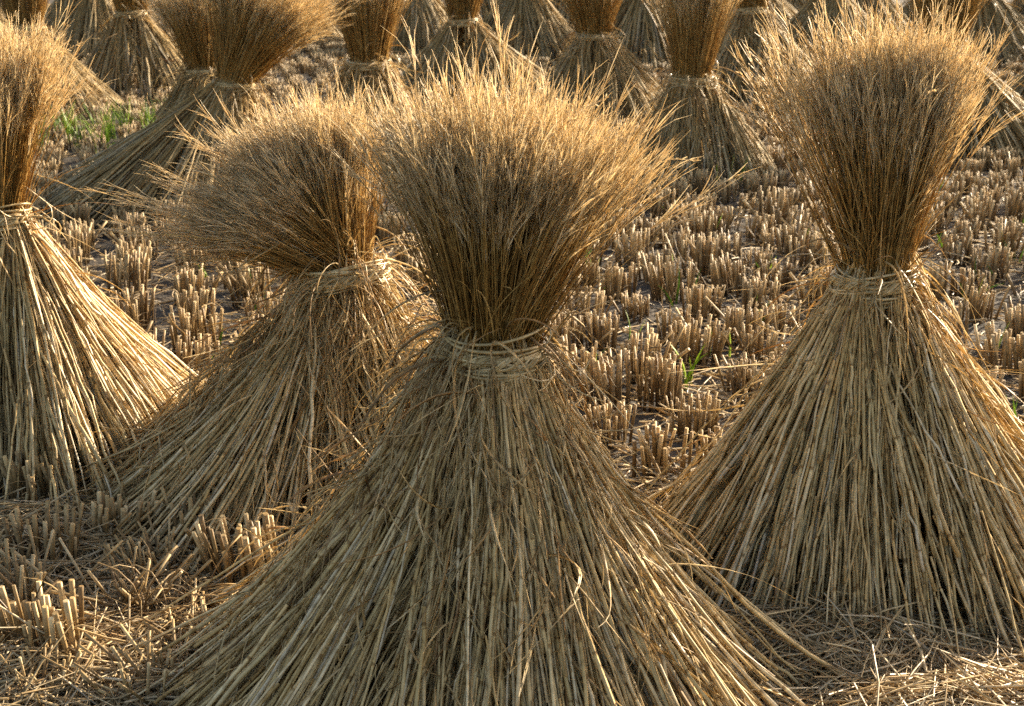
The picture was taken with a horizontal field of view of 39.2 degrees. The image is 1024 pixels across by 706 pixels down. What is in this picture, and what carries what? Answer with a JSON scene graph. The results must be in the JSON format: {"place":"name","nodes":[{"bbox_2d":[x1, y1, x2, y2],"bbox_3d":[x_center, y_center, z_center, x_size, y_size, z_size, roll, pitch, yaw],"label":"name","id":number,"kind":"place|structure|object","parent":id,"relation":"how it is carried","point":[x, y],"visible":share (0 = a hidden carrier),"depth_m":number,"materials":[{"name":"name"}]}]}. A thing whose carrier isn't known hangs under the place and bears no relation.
{"place":"outdoors","nodes":[
{"label":"outdoors","id":0,"kind":"place"},
{"bbox_2d":[0,0,1023,702],"bbox_3d":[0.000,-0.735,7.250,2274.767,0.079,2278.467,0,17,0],"label":"ground","id":1,"kind":"structure","parent":0,"point":[642,288],"depth_m":5.58,"materials":[{"name":"soil"}]},
{"bbox_2d":[0,477,83,572],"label":"stubble clump","id":2,"kind":"object","parent":1,"relation":"on","point":[46,529],"visible":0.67,"depth_m":3.19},
{"bbox_2d":[0,449,89,508],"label":"stubble clump","id":3,"kind":"object","parent":1,"relation":"on","point":[28,482],"visible":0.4,"depth_m":3.44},
{"bbox_2d":[0,626,94,705],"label":"stubble clump","id":4,"kind":"object","parent":1,"relation":"on","point":[77,659],"visible":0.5,"depth_m":2.66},
{"bbox_2d":[0,547,105,670],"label":"stubble clump","id":5,"kind":"object","parent":1,"relation":"on","point":[46,616],"visible":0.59,"depth_m":2.76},
{"bbox_2d":[0,525,122,612],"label":"stubble clump","id":6,"kind":"object","parent":1,"relation":"on","point":[10,579],"visible":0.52,"depth_m":3.03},
{"bbox_2d":[0,0,123,119],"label":"straw sheaf","id":7,"kind":"object","parent":1,"relation":"on","point":[26,9],"visible":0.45,"depth_m":10.48,"materials":[{"name":"yellow plant"}]},
{"bbox_2d":[42,202,91,237],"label":"stubble clump","id":8,"kind":"object","parent":1,"relation":"on","point":[82,211],"visible":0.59,"depth_m":6.58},
{"bbox_2d":[52,214,92,265],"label":"stubble clump","id":9,"kind":"object","parent":1,"relation":"on","point":[85,240],"visible":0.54,"depth_m":6.04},
{"bbox_2d":[49,0,138,63],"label":"straw sheaf","id":10,"kind":"object","parent":1,"relation":"on","point":[86,14],"visible":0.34,"depth_m":14.53,"materials":[{"name":"yellow plant"}]},
{"bbox_2d":[0,474,197,594],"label":"straw stubble","id":11,"kind":"object","parent":1,"relation":"on","point":[28,509],"visible":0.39,"depth_m":3.26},
{"bbox_2d":[0,0,204,516],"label":"straw sheaf","id":12,"kind":"object","parent":1,"relation":"on","point":[76,358],"visible":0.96,"depth_m":3.58,"materials":[{"name":"yellow plant"}]},
{"bbox_2d":[0,574,225,705],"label":"straw heap","id":13,"kind":"object","parent":1,"relation":"on","point":[115,636],"visible":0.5,"depth_m":2.68,"materials":[{"name":"plant"}]},
{"bbox_2d":[14,537,211,615],"bbox_3d":[-0.851,0.486,3.000,0.439,0.154,0.267,2,17,7],"label":"stubble clump","id":14,"kind":"object","parent":1,"relation":"on","point":[123,590],"visible":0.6,"depth_m":3.01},
{"bbox_2d":[40,619,192,705],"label":"stubble clump","id":15,"kind":"object","parent":1,"relation":"on","point":[121,663],"visible":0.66,"depth_m":2.64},
{"bbox_2d":[97,211,145,244],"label":"stubble clump","id":16,"kind":"object","parent":1,"relation":"on","point":[133,219],"visible":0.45,"depth_m":6.36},
{"bbox_2d":[88,482,159,545],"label":"stubble clump","id":17,"kind":"object","parent":1,"relation":"on","point":[108,508],"visible":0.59,"depth_m":3.28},
{"bbox_2d":[102,246,149,296],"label":"stubble clump","id":18,"kind":"object","parent":1,"relation":"on","point":[128,270],"visible":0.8,"depth_m":5.53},
{"bbox_2d":[107,284,158,332],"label":"stubble clump","id":19,"kind":"object","parent":1,"relation":"on","point":[142,312],"visible":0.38,"depth_m":5.04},
{"bbox_2d":[82,0,186,101],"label":"straw sheaf","id":20,"kind":"object","parent":1,"relation":"on","point":[150,47],"visible":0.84,"depth_m":11.48,"materials":[{"name":"yellow plant"}]},
{"bbox_2d":[110,225,160,261],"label":"stubble clump","id":21,"kind":"object","parent":1,"relation":"on","point":[137,242],"visible":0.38,"depth_m":6.11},
{"bbox_2d":[112,238,163,279],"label":"stubble clump","id":22,"kind":"object","parent":1,"relation":"on","point":[122,248],"visible":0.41,"depth_m":5.77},
{"bbox_2d":[111,515,193,583],"bbox_3d":[-0.787,0.452,3.161,0.179,0.122,0.236,-3,17,-11],"label":"stubble clump","id":23,"kind":"object","parent":1,"relation":"on","point":[169,539],"visible":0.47,"depth_m":3.17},
{"bbox_2d":[70,578,234,671],"bbox_3d":[-0.651,0.567,2.768,0.248,0.130,0.408,12,21,35],"label":"stubble clump","id":24,"kind":"object","parent":1,"relation":"on","point":[203,609],"visible":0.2,"depth_m":2.80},
{"bbox_2d":[84,534,241,645],"bbox_3d":[-0.694,0.474,2.938,0.409,0.177,0.424,3,17,10],"label":"stubble clump","id":25,"kind":"object","parent":1,"relation":"on","point":[154,601],"visible":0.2,"depth_m":2.94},
{"bbox_2d":[167,284,224,335],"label":"stubble clump","id":26,"kind":"object","parent":1,"relation":"on","point":[191,305],"visible":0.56,"depth_m":5.03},
{"bbox_2d":[161,292,231,355],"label":"stubble clump","id":27,"kind":"object","parent":1,"relation":"on","point":[184,319],"visible":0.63,"depth_m":4.77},
{"bbox_2d":[30,0,364,231],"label":"straw sheaf","id":28,"kind":"object","parent":1,"relation":"on","point":[254,41],"visible":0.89,"depth_m":6.94,"materials":[{"name":"yellow plant"}]},
{"bbox_2d":[161,262,234,311],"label":"stubble clump","id":29,"kind":"object","parent":1,"relation":"on","point":[186,279],"visible":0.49,"depth_m":5.37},
{"bbox_2d":[160,473,237,554],"bbox_3d":[-0.740,0.369,3.275,0.165,0.223,0.217,8,19,24],"label":"stubble clump","id":30,"kind":"object","parent":1,"relation":"on","point":[190,504],"visible":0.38,"depth_m":3.27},
{"bbox_2d":[124,0,274,133],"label":"straw sheaf","id":31,"kind":"object","parent":1,"relation":"on","point":[181,18],"visible":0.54,"depth_m":8.60,"materials":[{"name":"yellow plant"}]},
{"bbox_2d":[169,330,234,379],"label":"stubble clump","id":32,"kind":"object","parent":1,"relation":"on","point":[187,352],"visible":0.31,"depth_m":4.47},
{"bbox_2d":[192,505,295,591],"bbox_3d":[-0.578,0.429,3.104,0.238,0.208,0.270,7,18,20],"label":"stubble clump","id":33,"kind":"object","parent":1,"relation":"on","point":[207,551],"visible":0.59,"depth_m":3.08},
{"bbox_2d":[214,259,273,308],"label":"stubble clump","id":34,"kind":"object","parent":1,"relation":"on","point":[244,278],"visible":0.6,"depth_m":5.40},
{"bbox_2d":[239,288,284,323],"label":"stubble clump","id":35,"kind":"object","parent":1,"relation":"on","point":[265,309],"visible":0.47,"depth_m":5.12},
{"bbox_2d":[50,62,608,584],"bbox_3d":[-0.475,-0.171,3.538,1.530,1.074,1.335,0,17,0],"label":"straw sheaf","id":36,"kind":"object","parent":1,"relation":"on","point":[266,408],"visible":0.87,"depth_m":3.41,"materials":[{"name":"yellow plant"}]},
{"bbox_2d":[308,0,432,161],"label":"straw sheaf","id":37,"kind":"object","parent":1,"relation":"on","point":[367,40],"visible":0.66,"depth_m":8.31,"materials":[{"name":"yellow plant"}]},
{"bbox_2d":[374,211,411,248],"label":"stubble clump","id":38,"kind":"object","parent":1,"relation":"on","point":[383,234],"visible":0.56,"depth_m":6.36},
{"bbox_2d":[345,0,458,58],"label":"straw sheaf","id":39,"kind":"object","parent":1,"relation":"on","point":[423,12],"visible":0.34,"depth_m":14.86,"materials":[{"name":"yellow plant"}]},
{"bbox_2d":[396,251,440,295],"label":"stubble clump","id":40,"kind":"object","parent":1,"relation":"on","point":[408,272],"visible":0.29,"depth_m":5.57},
{"bbox_2d":[397,0,549,101],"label":"straw sheaf","id":41,"kind":"object","parent":1,"relation":"on","point":[463,21],"visible":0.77,"depth_m":11.51,"materials":[{"name":"yellow plant"}]},
{"bbox_2d":[105,0,845,705],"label":"straw sheaf","id":42,"kind":"object","parent":1,"relation":"on","point":[481,530],"visible":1,"depth_m":2.42,"materials":[{"name":"yellow plant"}]},
{"bbox_2d":[0,24,1023,705],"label":"loose straw","id":43,"kind":"object","parent":1,"relation":"on","point":[700,390],"visible":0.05,"depth_m":5.07,"materials":[{"name":"plant"}]},
{"bbox_2d":[0,499,1023,705],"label":"trampled straw","id":44,"kind":"object","parent":1,"relation":"on","point":[103,583],"visible":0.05,"depth_m":3.01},
{"bbox_2d":[0,2,1023,196],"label":"distant stubble","id":45,"kind":"object","parent":1,"relation":"on","point":[88,149],"visible":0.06,"depth_m":9.76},
{"bbox_2d":[466,0,575,63],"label":"straw sheaf","id":46,"kind":"object","parent":1,"relation":"on","point":[530,16],"visible":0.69,"depth_m":14.18,"materials":[{"name":"beige plant"}]},
{"bbox_2d":[543,309,584,354],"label":"stubble clump","id":47,"kind":"object","parent":1,"relation":"on","point":[565,331],"visible":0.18,"depth_m":4.77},
{"bbox_2d":[559,277,615,331],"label":"stubble clump","id":48,"kind":"object","parent":1,"relation":"on","point":[599,297],"visible":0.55,"depth_m":5.07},
{"bbox_2d":[551,334,629,388],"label":"stubble clump","id":49,"kind":"object","parent":1,"relation":"on","point":[573,350],"visible":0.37,"depth_m":4.45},
{"bbox_2d":[524,0,664,128],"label":"straw sheaf","id":50,"kind":"object","parent":1,"relation":"on","point":[591,45],"visible":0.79,"depth_m":9.87,"materials":[{"name":"beige plant"}]},
{"bbox_2d":[571,308,619,354],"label":"stubble clump","id":51,"kind":"object","parent":1,"relation":"on","point":[602,330],"visible":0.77,"depth_m":4.85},
{"bbox_2d":[565,347,649,411],"bbox_3d":[0.254,0.081,4.240,0.227,0.213,0.249,12,21,34],"label":"stubble clump","id":52,"kind":"object","parent":1,"relation":"on","point":[599,371],"visible":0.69,"depth_m":4.26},
{"bbox_2d":[583,397,636,449],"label":"stubble clump","id":53,"kind":"object","parent":1,"relation":"on","point":[617,422],"visible":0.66,"depth_m":3.99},
{"bbox_2d":[592,210,633,250],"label":"stubble clump","id":54,"kind":"object","parent":1,"relation":"on","point":[613,218],"visible":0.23,"depth_m":6.27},
{"bbox_2d":[597,251,650,304],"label":"stubble clump","id":55,"kind":"object","parent":1,"relation":"on","point":[616,278],"visible":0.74,"depth_m":5.39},
{"bbox_2d":[613,218,658,268],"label":"stubble clump","id":56,"kind":"object","parent":1,"relation":"on","point":[634,237],"visible":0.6,"depth_m":6.00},
{"bbox_2d":[609,290,663,326],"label":"stubble clump","id":57,"kind":"object","parent":1,"relation":"on","point":[633,307],"visible":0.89,"depth_m":5.16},
{"bbox_2d":[611,0,673,71],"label":"straw sheaf","id":58,"kind":"object","parent":1,"relation":"on","point":[635,24],"visible":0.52,"depth_m":13.55,"materials":[{"name":"beige plant"}]},
{"bbox_2d":[636,240,670,283],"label":"stubble clump","id":59,"kind":"object","parent":1,"relation":"on","point":[664,252],"visible":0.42,"depth_m":5.75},
{"bbox_2d":[620,322,689,388],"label":"stubble clump","id":60,"kind":"object","parent":1,"relation":"on","point":[652,344],"visible":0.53,"depth_m":4.49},
{"bbox_2d":[639,201,675,248],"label":"stubble clump","id":61,"kind":"object","parent":1,"relation":"on","point":[650,225],"visible":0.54,"depth_m":6.35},
{"bbox_2d":[628,421,693,485],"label":"stubble clump","id":62,"kind":"object","parent":1,"relation":"on","point":[658,455],"visible":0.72,"depth_m":3.71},
{"bbox_2d":[645,185,679,221],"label":"stubble clump","id":63,"kind":"object","parent":1,"relation":"on","point":[659,208],"visible":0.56,"depth_m":6.89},
{"bbox_2d":[633,346,701,413],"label":"stubble clump","id":64,"kind":"object","parent":1,"relation":"on","point":[663,381],"visible":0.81,"depth_m":4.26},
{"bbox_2d":[642,237,704,303],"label":"stubble clump","id":65,"kind":"object","parent":1,"relation":"on","point":[657,292],"visible":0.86,"depth_m":5.45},
{"bbox_2d":[662,175,691,204],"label":"stubble clump","id":66,"kind":"object","parent":1,"relation":"on","point":[681,186],"visible":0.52,"depth_m":7.28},
{"bbox_2d":[655,287,700,344],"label":"stubble clump","id":67,"kind":"object","parent":1,"relation":"on","point":[674,316],"visible":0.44,"depth_m":4.88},
{"bbox_2d":[661,226,694,257],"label":"stubble clump","id":68,"kind":"object","parent":1,"relation":"on","point":[680,236],"visible":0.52,"depth_m":6.13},
{"bbox_2d":[665,368,723,444],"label":"stubble clump","id":69,"kind":"object","parent":1,"relation":"on","point":[685,418],"visible":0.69,"depth_m":4.02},
{"bbox_2d":[676,210,724,241],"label":"stubble clump","id":70,"kind":"object","parent":1,"relation":"on","point":[698,226],"visible":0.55,"depth_m":6.43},
{"bbox_2d":[623,0,778,183],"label":"straw sheaf","id":71,"kind":"object","parent":1,"relation":"on","point":[694,29],"visible":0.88,"depth_m":7.90,"materials":[{"name":"beige plant"}]},
{"bbox_2d":[664,232,741,281],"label":"stubble clump","id":72,"kind":"object","parent":1,"relation":"on","point":[702,251],"visible":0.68,"depth_m":5.80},
{"bbox_2d":[669,307,742,370],"bbox_3d":[0.648,-0.046,4.720,0.322,0.180,0.257,4,17,12],"label":"stubble clump","id":73,"kind":"object","parent":1,"relation":"on","point":[687,338],"visible":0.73,"depth_m":4.66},
{"bbox_2d":[681,282,731,326],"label":"stubble clump","id":74,"kind":"object","parent":1,"relation":"on","point":[695,296],"visible":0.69,"depth_m":5.15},
{"bbox_2d":[692,173,737,203],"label":"stubble clump","id":75,"kind":"object","parent":1,"relation":"on","point":[724,198],"visible":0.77,"depth_m":7.35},
{"bbox_2d":[687,250,752,297],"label":"stubble clump","id":76,"kind":"object","parent":1,"relation":"on","point":[723,273],"visible":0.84,"depth_m":5.57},
{"bbox_2d":[705,202,744,232],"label":"stubble clump","id":77,"kind":"object","parent":1,"relation":"on","point":[730,218],"visible":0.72,"depth_m":6.67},
{"bbox_2d":[713,225,742,263],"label":"stubble clump","id":78,"kind":"object","parent":1,"relation":"on","point":[724,246],"visible":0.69,"depth_m":6.10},
{"bbox_2d":[713,340,767,402],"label":"stubble clump","id":79,"kind":"object","parent":1,"relation":"on","point":[744,373],"visible":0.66,"depth_m":4.35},
{"bbox_2d":[705,296,782,348],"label":"stubble clump","id":80,"kind":"object","parent":1,"relation":"on","point":[735,315],"visible":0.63,"depth_m":4.88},
{"bbox_2d":[720,322,786,366],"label":"stubble clump","id":81,"kind":"object","parent":1,"relation":"on","point":[746,341],"visible":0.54,"depth_m":4.69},
{"bbox_2d":[738,211,775,244],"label":"stubble clump","id":82,"kind":"object","parent":1,"relation":"on","point":[766,217],"visible":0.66,"depth_m":6.41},
{"bbox_2d":[740,242,785,275],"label":"stubble clump","id":83,"kind":"object","parent":1,"relation":"on","point":[766,255],"visible":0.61,"depth_m":5.87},
{"bbox_2d":[706,0,820,111],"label":"straw sheaf","id":84,"kind":"object","parent":1,"relation":"on","point":[742,24],"visible":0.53,"depth_m":10.81,"materials":[{"name":"beige plant"}]},
{"bbox_2d":[747,170,792,202],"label":"stubble clump","id":85,"kind":"object","parent":1,"relation":"on","point":[754,183],"visible":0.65,"depth_m":7.38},
{"bbox_2d":[734,271,806,315],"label":"stubble clump","id":86,"kind":"object","parent":1,"relation":"on","point":[749,293],"visible":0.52,"depth_m":5.23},
{"bbox_2d":[743,167,797,227],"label":"stubble clump","id":87,"kind":"object","parent":1,"relation":"on","point":[783,205],"visible":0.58,"depth_m":6.72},
{"bbox_2d":[744,290,800,334],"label":"stubble clump","id":88,"kind":"object","parent":1,"relation":"on","point":[780,316],"visible":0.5,"depth_m":5.00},
{"bbox_2d":[748,257,798,292],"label":"stubble clump","id":89,"kind":"object","parent":1,"relation":"on","point":[784,277],"visible":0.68,"depth_m":5.61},
{"bbox_2d":[746,214,808,253],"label":"stubble clump","id":90,"kind":"object","parent":1,"relation":"on","point":[786,232],"visible":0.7,"depth_m":6.20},
{"bbox_2d":[765,0,797,26],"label":"straw sheaf","id":91,"kind":"object","parent":1,"relation":"on","point":[788,8],"visible":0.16,"depth_m":17.42,"materials":[{"name":"beige plant"}]},
{"bbox_2d":[772,198,819,236],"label":"stubble clump","id":92,"kind":"object","parent":1,"relation":"on","point":[791,212],"visible":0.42,"depth_m":6.51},
{"bbox_2d":[788,265,831,313],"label":"stubble clump","id":93,"kind":"object","parent":1,"relation":"on","point":[803,293],"visible":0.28,"depth_m":5.32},
{"bbox_2d":[783,228,837,275],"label":"stubble clump","id":94,"kind":"object","parent":1,"relation":"on","point":[816,247],"visible":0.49,"depth_m":5.92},
{"bbox_2d":[639,0,1023,675],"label":"straw sheaf","id":95,"kind":"object","parent":1,"relation":"on","point":[871,408],"visible":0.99,"depth_m":2.94,"materials":[{"name":"beige plant"}]},
{"bbox_2d":[779,0,893,62],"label":"straw sheaf","id":96,"kind":"object","parent":1,"relation":"on","point":[803,14],"visible":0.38,"depth_m":14.00,"materials":[{"name":"beige plant"}]},
{"bbox_2d":[679,569,1021,705],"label":"straw heap","id":97,"kind":"object","parent":1,"relation":"on","point":[838,645],"visible":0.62,"depth_m":2.74,"materials":[{"name":"plant"}]},
{"bbox_2d":[853,0,917,37],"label":"straw sheaf","id":98,"kind":"object","parent":1,"relation":"on","point":[868,3],"visible":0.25,"depth_m":16.61,"materials":[{"name":"beige plant"}]},
{"bbox_2d":[751,623,1023,705],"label":"straw heap","id":99,"kind":"object","parent":1,"relation":"on","point":[1003,687],"visible":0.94,"depth_m":2.56,"materials":[{"name":"plant"}]},
{"bbox_2d":[917,260,954,301],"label":"stubble clump","id":100,"kind":"object","parent":1,"relation":"on","point":[942,281],"visible":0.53,"depth_m":5.43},
{"bbox_2d":[922,201,956,234],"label":"stubble clump","id":101,"kind":"object","parent":1,"relation":"on","point":[939,219],"visible":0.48,"depth_m":6.59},
{"bbox_2d":[937,222,978,266],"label":"stubble clump","id":102,"kind":"object","parent":1,"relation":"on","point":[958,250],"visible":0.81,"depth_m":6.07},
{"bbox_2d":[940,297,975,343],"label":"stubble clump","id":103,"kind":"object","parent":1,"relation":"on","point":[959,311],"visible":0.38,"depth_m":4.89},
{"bbox_2d":[904,0,1023,169],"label":"straw sheaf","id":104,"kind":"object","parent":1,"relation":"on","point":[1008,135],"visible":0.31,"depth_m":8.62,"materials":[{"name":"beige plant"}]},
{"bbox_2d":[948,212,991,243],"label":"stubble clump","id":105,"kind":"object","parent":1,"relation":"on","point":[965,224],"visible":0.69,"depth_m":6.46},
{"bbox_2d":[948,267,995,299],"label":"stubble clump","id":106,"kind":"object","parent":1,"relation":"on","point":[957,293],"visible":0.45,"depth_m":5.45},
{"bbox_2d":[958,195,998,230],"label":"stubble clump","id":107,"kind":"object","parent":1,"relation":"on","point":[980,205],"visible":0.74,"depth_m":6.68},
{"bbox_2d":[951,274,1009,324],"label":"stubble clump","id":108,"kind":"object","parent":1,"relation":"on","point":[980,307],"visible":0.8,"depth_m":5.12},
{"bbox_2d":[960,184,1010,218],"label":"stubble clump","id":109,"kind":"object","parent":1,"relation":"on","point":[984,190],"visible":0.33,"depth_m":7.01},
{"bbox_2d":[948,320,1023,375],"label":"stubble clump","id":110,"kind":"object","parent":1,"relation":"on","point":[1010,345],"visible":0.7,"depth_m":4.56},
{"bbox_2d":[959,241,1012,284],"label":"stubble clump","id":111,"kind":"object","parent":1,"relation":"on","point":[995,263],"visible":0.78,"depth_m":5.77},
{"bbox_2d":[964,0,1023,64],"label":"straw sheaf","id":112,"kind":"object","parent":1,"relation":"on","point":[1015,38],"visible":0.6,"depth_m":14.14,"materials":[{"name":"beige plant"}]},
{"bbox_2d":[984,200,1023,258],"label":"stubble clump","id":113,"kind":"object","parent":1,"relation":"on","point":[1003,229],"visible":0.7,"depth_m":6.11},
{"bbox_2d":[998,190,1023,225],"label":"stubble clump","id":114,"kind":"object","parent":1,"relation":"on","point":[1019,205],"visible":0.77,"depth_m":6.79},
{"bbox_2d":[999,291,1023,342],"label":"stubble clump","id":115,"kind":"object","parent":1,"relation":"on","point":[1015,318],"visible":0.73,"depth_m":4.90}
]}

